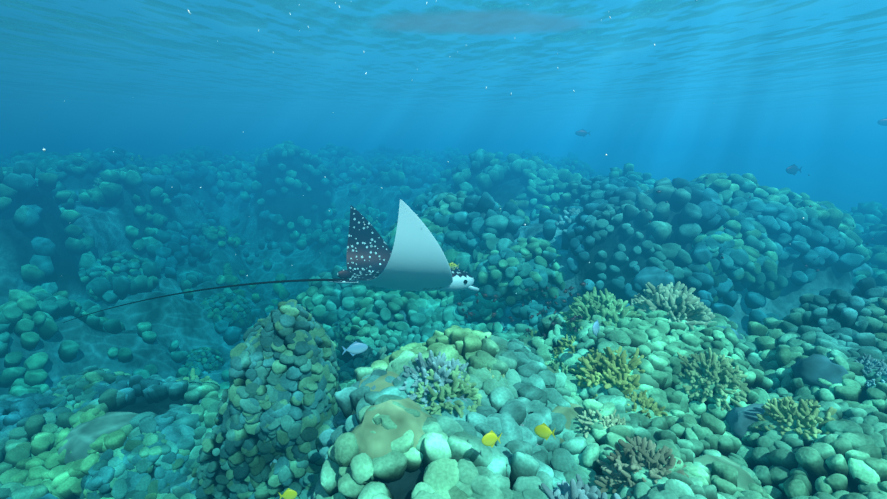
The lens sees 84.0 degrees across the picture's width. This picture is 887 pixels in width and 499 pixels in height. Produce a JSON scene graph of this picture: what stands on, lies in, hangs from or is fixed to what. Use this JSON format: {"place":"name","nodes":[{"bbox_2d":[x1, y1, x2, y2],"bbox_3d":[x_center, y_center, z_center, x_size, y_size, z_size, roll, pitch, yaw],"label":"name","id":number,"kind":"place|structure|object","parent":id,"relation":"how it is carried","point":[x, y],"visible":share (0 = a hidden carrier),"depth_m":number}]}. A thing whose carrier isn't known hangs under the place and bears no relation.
{"place":"outdoors","nodes":[
{"label":"outdoors","id":0,"kind":"place"},
{"bbox_2d":[63,199,478,322],"bbox_3d":[-1.376,0.077,3.698,3.226,1.062,0.983,2,12,10],"label":"eagle ray","id":1,"kind":"object","parent":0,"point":[414,259],"visible":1,"depth_m":3.31},
{"bbox_2d":[42,0,803,293],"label":"silverside fry","id":2,"kind":"object","parent":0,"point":[412,80],"visible":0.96,"depth_m":1.84},
{"bbox_2d":[0,0,886,142],"bbox_3d":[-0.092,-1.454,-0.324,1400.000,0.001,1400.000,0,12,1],"label":"water surface","id":3,"kind":"object","parent":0,"point":[175,71],"depth_m":10.25},
{"bbox_2d":[0,145,886,498],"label":"seabed","id":4,"kind":"structure","parent":0,"point":[844,179],"depth_m":10.07},
{"bbox_2d":[58,371,398,481],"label":"massive coral domes","id":5,"kind":"structure","parent":4,"relation":"on","point":[81,437],"depth_m":3.63},
{"bbox_2d":[270,385,375,464],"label":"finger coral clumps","id":6,"kind":"object","parent":4,"relation":"on","point":[372,388],"visible":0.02,"depth_m":2.68},
{"bbox_2d":[7,171,873,498],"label":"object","id":7,"kind":"object","parent":4,"relation":"on","point":[811,369],"visible":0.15,"depth_m":2.20},
{"bbox_2d":[0,140,886,498],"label":"rocks","id":8,"kind":"object","parent":4,"relation":"on","point":[292,396],"visible":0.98,"depth_m":3.78},
{"bbox_2d":[77,155,886,498],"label":"branching coral","id":9,"kind":"object","parent":8,"relation":"on","point":[677,303],"visible":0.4,"depth_m":2.89},
{"bbox_2d":[468,329,836,498],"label":"branching coral colonies","id":10,"kind":"object","parent":4,"relation":"on","point":[613,369],"visible":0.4,"depth_m":2.24},
{"bbox_2d":[0,142,886,150],"bbox_3d":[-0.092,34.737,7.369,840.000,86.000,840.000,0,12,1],"label":"water","id":11,"kind":"structure","parent":0,"point":[846,146],"depth_m":366.48},
{"bbox_2d":[278,118,886,498],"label":"reef fish","id":12,"kind":"object","parent":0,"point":[491,438],"visible":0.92,"depth_m":2.71}
]}

